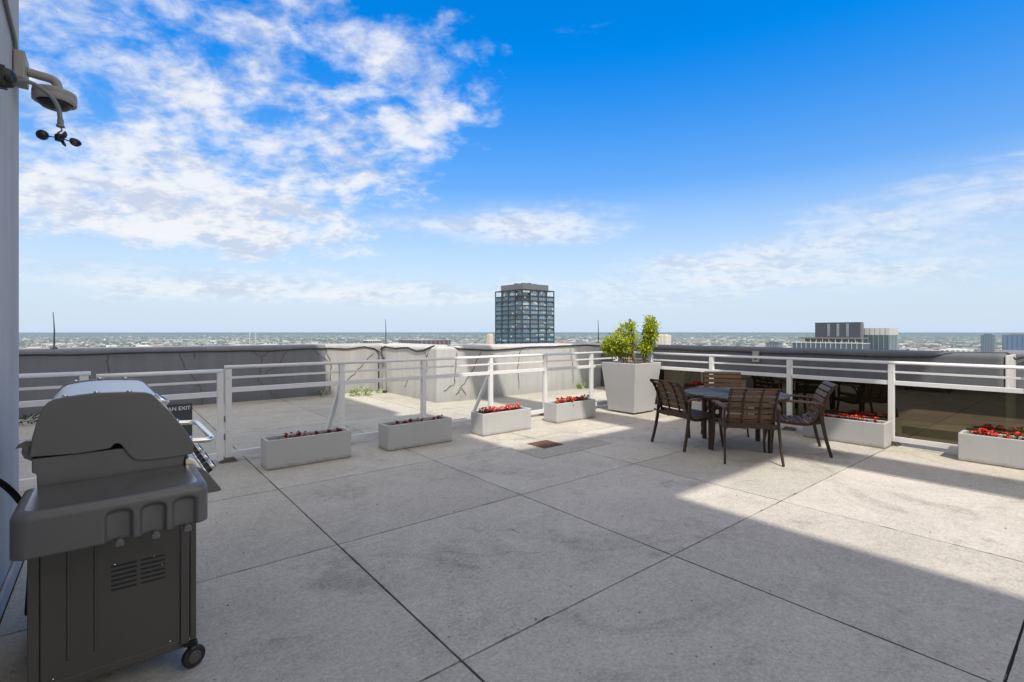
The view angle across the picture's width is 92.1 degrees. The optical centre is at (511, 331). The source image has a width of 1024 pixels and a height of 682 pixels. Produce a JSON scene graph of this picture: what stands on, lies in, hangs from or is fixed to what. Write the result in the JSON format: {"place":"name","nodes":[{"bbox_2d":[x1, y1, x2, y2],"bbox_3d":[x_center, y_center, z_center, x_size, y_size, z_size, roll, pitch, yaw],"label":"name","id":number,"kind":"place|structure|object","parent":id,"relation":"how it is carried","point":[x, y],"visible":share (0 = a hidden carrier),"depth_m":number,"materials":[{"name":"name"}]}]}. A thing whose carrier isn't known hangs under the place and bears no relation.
{"place":"outdoors","nodes":[
{"label":"outdoors","id":0,"kind":"place"},
{"bbox_2d":[19,332,1023,347],"bbox_3d":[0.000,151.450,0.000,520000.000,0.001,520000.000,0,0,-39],"label":"ground","id":1,"kind":"structure","parent":0,"point":[910,334],"depth_m":44906.46,"materials":[{"name":"grey"}]},
{"bbox_2d":[363,340,380,342],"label":"block","id":2,"kind":"structure","parent":1,"relation":"on","point":[371,341],"depth_m":904.87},
{"bbox_2d":[399,339,450,344],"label":"flat roofed block","id":3,"kind":"structure","parent":1,"relation":"on","point":[430,341],"depth_m":690.25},
{"bbox_2d":[487,334,492,343],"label":"tower block","id":4,"kind":"structure","parent":1,"relation":"on","point":[489,338],"depth_m":1495.72,"materials":[{"name":"beige concrete"}]},
{"bbox_2d":[19,334,1001,351],"bbox_3d":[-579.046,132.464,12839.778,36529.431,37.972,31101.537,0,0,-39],"label":"distant city","id":5,"kind":"object","parent":1,"relation":"on","point":[914,345],"visible":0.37,"depth_m":7542.81},
{"bbox_2d":[19,334,1001,351],"bbox_3d":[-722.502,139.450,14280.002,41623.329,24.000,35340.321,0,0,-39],"label":"distant woods","id":6,"kind":"object","parent":1,"relation":"on","point":[106,342],"visible":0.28,"depth_m":9292.15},
{"bbox_2d":[656,334,670,344],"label":"tower block","id":7,"kind":"structure","parent":1,"relation":"on","point":[664,339],"depth_m":1486.77,"materials":[{"name":"beige concrete"}]},
{"bbox_2d":[766,341,782,346],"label":"tower block","id":8,"kind":"structure","parent":1,"relation":"on","point":[773,344],"depth_m":798.98,"materials":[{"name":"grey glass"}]},
{"bbox_2d":[791,337,869,348],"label":"terrace block","id":9,"kind":"structure","parent":1,"relation":"on","point":[834,342],"depth_m":409.63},
{"bbox_2d":[815,322,863,342],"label":"brick block","id":10,"kind":"structure","parent":1,"relation":"on","point":[844,329],"depth_m":418.45,"materials":[{"name":"grey glass"}]},
{"bbox_2d":[864,328,897,349],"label":"glass block","id":11,"kind":"structure","parent":1,"relation":"on","point":[882,339],"depth_m":410.71,"materials":[{"name":"blue glass"}]},
{"bbox_2d":[940,348,973,351],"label":"tower block","id":12,"kind":"structure","parent":1,"relation":"on","point":[962,350],"depth_m":1433.32,"materials":[{"name":"white concrete"}]},
{"bbox_2d":[981,334,995,351],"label":"tower block","id":13,"kind":"structure","parent":1,"relation":"on","point":[988,342],"depth_m":898.04,"materials":[{"name":"blue glass"}]},
{"bbox_2d":[1002,334,1023,349],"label":"tower block","id":14,"kind":"structure","parent":1,"relation":"on","point":[1013,342],"depth_m":890.32,"materials":[{"name":"blue glass"}]},
{"bbox_2d":[19,0,1023,331],"label":"sky","id":15,"kind":"structure","parent":0,"point":[238,165],"materials":[{"name":"blue"}]},
{"bbox_2d":[495,283,553,343],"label":"glass tower","id":16,"kind":"structure","parent":0,"point":[524,313],"depth_m":386.60,"materials":[{"name":"blue glass"}]},
{"bbox_2d":[521,290,529,294],"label":"window","id":17,"kind":"structure","parent":16,"relation":"in","point":[525,292],"depth_m":378.42,"materials":[{"name":"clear glass"}]},
{"bbox_2d":[531,291,537,295],"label":"window","id":18,"kind":"structure","parent":16,"relation":"in","point":[535,293],"depth_m":383.44,"materials":[{"name":"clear glass"}]},
{"bbox_2d":[539,291,545,295],"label":"window","id":19,"kind":"structure","parent":16,"relation":"in","point":[541,293],"depth_m":388.72,"materials":[{"name":"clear glass"}]},
{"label":"host building","id":20,"kind":"object","parent":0,"visible":0},
{"bbox_2d":[0,410,1023,681],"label":"roof slab","id":21,"kind":"structure","parent":20,"relation":"on","point":[478,678],"depth_m":2.46,"materials":[{"name":"grey concrete"}]},
{"bbox_2d":[19,343,379,417],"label":"parapet wall","id":22,"kind":"structure","parent":21,"relation":"on","point":[123,363],"depth_m":9.85,"materials":[{"name":"grey paint"}]},
{"bbox_2d":[50,312,57,348],"bbox_3d":[-7.906,-0.015,8.523,0.090,0.650,0.080,0,0,-39],"label":"lightning rod","id":23,"kind":"object","parent":22,"relation":"on","point":[54,347],"visible":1,"depth_m":8.52,"materials":[{"name":"metal"}]},
{"bbox_2d":[19,346,377,355],"bbox_3d":[-7.770,0.428,8.474,11.630,0.164,0.040,0,0,-39],"label":"roof cable","id":24,"kind":"object","parent":22,"relation":"attached to","point":[179,352],"visible":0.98,"depth_m":9.47,"materials":[{"name":"black rubber"}]},
{"bbox_2d":[373,342,601,402],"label":"parapet wall","id":25,"kind":"structure","parent":21,"relation":"on","point":[442,390],"depth_m":11.21,"materials":[{"name":"grey paint"}]},
{"bbox_2d":[378,345,386,392],"bbox_3d":[-3.141,0.888,11.901,0.096,1.123,0.474,0,0,-39],"label":"cable tangle","id":26,"kind":"object","parent":25,"relation":"hanging from","point":[384,391],"visible":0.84,"depth_m":11.94,"materials":[{"name":"black rubber"}]},
{"bbox_2d":[380,345,434,351],"bbox_3d":[-2.411,0.358,11.160,0.098,0.173,2.489,0,0,-39],"label":"roof cable","id":27,"kind":"object","parent":25,"relation":"attached to","point":[408,348],"visible":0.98,"depth_m":10.91,"materials":[{"name":"black rubber"}]},
{"bbox_2d":[447,344,599,350],"bbox_3d":[0.486,0.349,11.723,4.659,0.148,0.148,0,0,-39],"label":"coping","id":28,"kind":"object","parent":25,"relation":"attached to","point":[522,347],"visible":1,"depth_m":11.43,"materials":[{"name":"grey concrete"}]},
{"bbox_2d":[0,386,1023,681],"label":"roof deck","id":29,"kind":"structure","parent":21,"relation":"on","point":[630,552],"depth_m":3.15,"materials":[{"name":"concrete"}]},
{"bbox_2d":[0,0,22,618],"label":"penthouse tower","id":30,"kind":"structure","parent":29,"relation":"on","point":[9,284],"depth_m":2.80,"materials":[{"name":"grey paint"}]},
{"bbox_2d":[3,0,17,48],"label":"conduit","id":31,"kind":"object","parent":30,"relation":"attached to","point":[10,23],"visible":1,"depth_m":2.78,"materials":[{"name":"grey metal"}]},
{"bbox_2d":[0,478,26,615],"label":"gas hose","id":32,"kind":"object","parent":30,"relation":"attached to","point":[12,492],"visible":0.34,"depth_m":2.06,"materials":[{"name":"black rubber"}]},
{"bbox_2d":[0,64,81,146],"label":"wind sensor","id":33,"kind":"object","parent":30,"relation":"attached to","point":[9,78],"visible":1,"depth_m":2.51,"materials":[{"name":"black plastic"}]},
{"bbox_2d":[13,49,77,111],"bbox_3d":[-2.886,-1.524,3.066,0.282,0.292,0.214,0,0,-39],"label":"dome camera","id":34,"kind":"object","parent":30,"relation":"attached to","point":[66,100],"visible":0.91,"depth_m":3.02,"materials":[{"name":"beige paint"}]},
{"bbox_2d":[19,413,39,424],"bbox_3d":[-7.697,1.364,7.815,0.669,0.178,0.669,0,0,-12],"label":"weed","id":35,"kind":"object","parent":29,"relation":"on","point":[25,418],"visible":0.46,"depth_m":7.83,"materials":[{"name":"green plant"}]},
{"bbox_2d":[19,371,90,487],"bbox_3d":[-5.324,0.914,3.765,3.285,1.069,0.150,0,0,-39],"label":"railing","id":36,"kind":"object","parent":29,"relation":"on","point":[82,375],"visible":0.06,"depth_m":4.53,"materials":[{"name":"silver paint"},{"name":"weathered steel"}]},
{"bbox_2d":[9,377,220,681],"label":"gas grill","id":37,"kind":"object","parent":29,"relation":"on","point":[110,511],"visible":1,"depth_m":1.95,"materials":[{"name":"grey metal"}]},
{"bbox_2d":[189,523,195,638],"bbox_3d":[-1.650,1.037,2.474,0.024,0.615,0.800,0,0,-39],"label":"front door","id":38,"kind":"structure","parent":37,"relation":"in","point":[192,534],"depth_m":2.16,"materials":[{"name":"grey metal"}]},
{"bbox_2d":[261,427,350,469],"bbox_3d":[-2.290,1.293,5.529,0.900,0.306,0.270,0,0,-39],"label":"trough planter","id":39,"kind":"object","parent":29,"relation":"on","point":[282,452],"visible":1,"depth_m":5.40,"materials":[{"name":"concrete"}]},
{"bbox_2d":[294,431,306,436],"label":"begonia plant","id":40,"kind":"object","parent":39,"relation":"on","point":[298,434],"visible":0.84,"depth_m":5.48,"materials":[{"name":"red plant"}]},
{"bbox_2d":[349,385,372,395],"bbox_3d":[-3.411,1.329,11.207,0.550,0.246,0.561,0,0,-39],"label":"weed","id":41,"kind":"object","parent":29,"relation":"on","point":[362,391],"visible":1,"depth_m":11.19,"materials":[{"name":"green plant"}]},
{"bbox_2d":[378,415,451,450],"bbox_3d":[-1.237,1.293,6.366,0.910,0.306,0.280,0,0,-39],"label":"trough planter","id":42,"kind":"object","parent":29,"relation":"on","point":[425,431],"visible":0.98,"depth_m":6.22,"materials":[{"name":"concrete"}]},
{"bbox_2d":[219,351,617,463],"bbox_3d":[-0.716,0.912,7.849,6.920,1.074,0.635,0,0,-39],"label":"railing","id":43,"kind":"object","parent":29,"relation":"on","point":[230,454],"visible":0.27,"depth_m":6.61,"materials":[{"name":"silver metal"}]},
{"bbox_2d":[96,369,224,460],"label":"gate","id":44,"kind":"structure","parent":43,"relation":"attached to","point":[219,395],"depth_m":5.37,"materials":[{"name":"silver metal"}]},
{"bbox_2d":[166,403,191,435],"bbox_3d":[-3.552,0.940,5.165,0.351,0.360,0.007,0,0,-39],"label":"exit sign","id":45,"kind":"object","parent":44,"relation":"attached to","point":[181,411],"visible":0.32,"depth_m":5.23,"materials":[{"name":"black plastic"}]},
{"bbox_2d":[471,406,530,435],"bbox_3d":[-0.150,1.293,7.217,0.890,0.306,0.290,0,0,-39],"label":"trough planter","id":46,"kind":"object","parent":29,"relation":"on","point":[487,424],"visible":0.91,"depth_m":7.04,"materials":[{"name":"concrete"}]},
{"bbox_2d":[478,407,487,413],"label":"begonia plant","id":47,"kind":"object","parent":46,"relation":"on","point":[482,410],"visible":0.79,"depth_m":7.03,"materials":[{"name":"red plant"}]},
{"bbox_2d":[483,407,494,413],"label":"begonia plant","id":48,"kind":"object","parent":46,"relation":"on","point":[490,408],"visible":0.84,"depth_m":7.06,"materials":[{"name":"red plant"}]},
{"bbox_2d":[507,435,609,458],"bbox_3d":[0.615,1.446,6.292,1.250,0.004,0.690,0,0,-39],"label":"concrete patch","id":49,"kind":"object","parent":29,"relation":"on","point":[573,443],"visible":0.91,"depth_m":6.22,"materials":[{"name":"grey concrete"}]},
{"bbox_2d":[527,440,562,447],"bbox_3d":[0.428,1.439,6.339,0.340,0.010,0.320,0,0,-39],"label":"drain cover","id":50,"kind":"object","parent":49,"relation":"on","point":[545,444],"visible":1,"depth_m":6.30,"materials":[{"name":"metal"}]},
{"bbox_2d":[544,398,595,422],"bbox_3d":[0.968,1.293,8.196,0.920,0.306,0.300,0,0,-39],"label":"trough planter","id":51,"kind":"object","parent":29,"relation":"on","point":[567,411],"visible":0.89,"depth_m":8.00,"materials":[{"name":"concrete"}]},
{"bbox_2d":[564,396,575,402],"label":"begonia plant","id":52,"kind":"object","parent":51,"relation":"on","point":[570,399],"visible":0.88,"depth_m":8.15,"materials":[{"name":"red plant"}]},
{"bbox_2d":[576,381,588,388],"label":"weed","id":53,"kind":"object","parent":29,"relation":"on","point":[582,385],"visible":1,"depth_m":12.53,"materials":[{"name":"green plant"}]},
{"bbox_2d":[601,360,660,413],"bbox_3d":[2.172,1.000,9.013,0.768,0.899,0.768,0,0,-39],"label":"tall planter","id":54,"kind":"object","parent":29,"relation":"on","point":[629,388],"visible":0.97,"depth_m":8.77,"materials":[{"name":"white concrete"}]},
{"bbox_2d":[598,315,661,363],"bbox_3d":[2.167,0.142,9.002,1.204,0.911,0.556,0,0,0],"label":"shrub","id":55,"kind":"object","parent":54,"relation":"on","point":[613,346],"visible":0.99,"depth_m":8.98,"materials":[{"name":"green plant"}]},
{"bbox_2d":[650,379,722,451],"bbox_3d":[2.231,1.028,6.336,0.760,0.842,0.656,0,0,-23],"label":"patio chair","id":56,"kind":"object","parent":29,"relation":"on","point":[687,412],"visible":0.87,"depth_m":6.21,"materials":[{"name":"brown metal"}]},
{"bbox_2d":[691,400,753,423],"bbox_3d":[3.339,1.293,7.887,0.290,0.306,0.930,0,0,-39],"label":"trough planter","id":57,"kind":"object","parent":29,"relation":"on","point":[696,405],"visible":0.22,"depth_m":8.00,"materials":[{"name":"concrete"}]},
{"bbox_2d":[700,371,748,436],"bbox_3d":[3.080,1.028,7.191,0.656,0.842,0.760,0,0,21],"label":"patio chair","id":58,"kind":"object","parent":29,"relation":"on","point":[735,376],"visible":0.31,"depth_m":7.42,"materials":[{"name":"brown metal"}]},
{"bbox_2d":[684,387,789,452],"bbox_3d":[2.856,1.111,6.316,1.230,0.679,1.230,0,0,-39],"label":"patio table","id":59,"kind":"object","parent":29,"relation":"on","point":[709,394],"visible":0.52,"depth_m":6.10,"materials":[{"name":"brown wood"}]},
{"bbox_2d":[711,388,784,465],"bbox_3d":[2.679,1.028,5.651,0.656,0.842,0.760,0,0,10],"label":"patio chair","id":60,"kind":"object","parent":29,"relation":"on","point":[742,420],"visible":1,"depth_m":5.43,"materials":[{"name":"brown wood"}]},
{"bbox_2d":[762,381,837,457],"bbox_3d":[3.501,1.028,6.059,0.760,0.842,0.656,0,0,21],"label":"patio chair","id":61,"kind":"object","parent":29,"relation":"on","point":[814,403],"visible":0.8,"depth_m":5.88,"materials":[{"name":"brown metal"}]},
{"bbox_2d":[619,351,1023,449],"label":"railing","id":62,"kind":"object","parent":29,"relation":"on","point":[938,415],"visible":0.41,"depth_m":6.28,"materials":[{"name":"silver metal"}]},
{"bbox_2d":[803,414,890,448],"bbox_3d":[4.423,1.293,6.552,0.290,0.306,0.930,0,0,-39],"label":"trough planter","id":63,"kind":"object","parent":29,"relation":"on","point":[871,433],"visible":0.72,"depth_m":6.35,"materials":[{"name":"concrete"}]},
{"bbox_2d":[838,413,853,419],"bbox_3d":[4.437,1.135,6.563,0.194,0.116,0.178,0,0,26],"label":"begonia plant","id":64,"kind":"object","parent":63,"relation":"on","point":[843,414],"visible":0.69,"depth_m":6.57,"materials":[{"name":"red plant"}]},
{"bbox_2d":[846,414,860,420],"bbox_3d":[4.489,1.135,6.458,0.202,0.116,0.186,0,0,-28],"label":"begonia plant","id":65,"kind":"object","parent":63,"relation":"on","point":[853,416],"visible":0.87,"depth_m":6.45,"materials":[{"name":"red plant"}]},
{"bbox_2d":[856,415,869,421],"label":"begonia plant","id":66,"kind":"object","parent":63,"relation":"on","point":[861,417],"visible":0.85,"depth_m":6.39,"materials":[{"name":"red plant"}]},
{"bbox_2d":[958,430,1023,469],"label":"trough planter","id":67,"kind":"object","parent":29,"relation":"on","point":[996,451],"visible":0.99,"depth_m":5.37,"materials":[{"name":"concrete"}]},
{"bbox_2d":[968,428,985,435],"bbox_3d":[5.231,1.135,5.566,0.144,0.110,0.206,0,0,-6],"label":"begonia plant","id":68,"kind":"object","parent":67,"relation":"on","point":[975,432],"visible":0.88,"depth_m":5.54,"materials":[{"name":"red plant"}]},
{"bbox_2d":[978,427,997,435],"bbox_3d":[5.312,1.135,5.535,0.180,0.117,0.196,0,0,7],"label":"begonia plant","id":69,"kind":"object","parent":67,"relation":"on","point":[984,432],"visible":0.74,"depth_m":5.53,"materials":[{"name":"red plant"}]},
{"bbox_2d":[990,431,1003,437],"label":"begonia plant","id":70,"kind":"object","parent":67,"relation":"on","point":[994,434],"visible":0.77,"depth_m":5.42,"materials":[{"name":"red plant"}]},
{"bbox_2d":[1001,432,1016,438],"bbox_3d":[5.360,1.141,5.328,0.190,0.098,0.133,0,0,-38],"label":"begonia plant","id":71,"kind":"object","parent":67,"relation":"on","point":[1006,436],"visible":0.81,"depth_m":5.35,"materials":[{"name":"red plant"}]},
{"bbox_2d":[1006,431,1023,439],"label":"begonia plant","id":72,"kind":"object","parent":67,"relation":"on","point":[1016,434],"visible":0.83,"depth_m":5.32,"materials":[{"name":"red plant"}]},
{"bbox_2d":[601,344,1015,387],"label":"parapet wall","id":73,"kind":"structure","parent":21,"relation":"on","point":[987,358],"depth_m":8.71,"materials":[{"name":"grey paint"}]},
{"bbox_2d":[752,351,759,361],"bbox_3d":[4.928,0.500,9.977,0.064,0.220,0.130,0,0,-39],"label":"outlet box","id":74,"kind":"object","parent":73,"relation":"attached to","point":[755,353],"visible":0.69,"depth_m":9.96,"materials":[{"name":"beige paint"}]},
{"bbox_2d":[628,347,1023,359],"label":"coping","id":75,"kind":"object","parent":73,"relation":"attached to","point":[837,354],"visible":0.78,"depth_m":8.78,"materials":[{"name":"grey concrete"}]},
{"bbox_2d":[996,350,1023,388],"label":"parapet wall","id":76,"kind":"structure","parent":21,"relation":"on","point":[1019,372],"depth_m":7.83,"materials":[{"name":"grey paint"}]}
]}

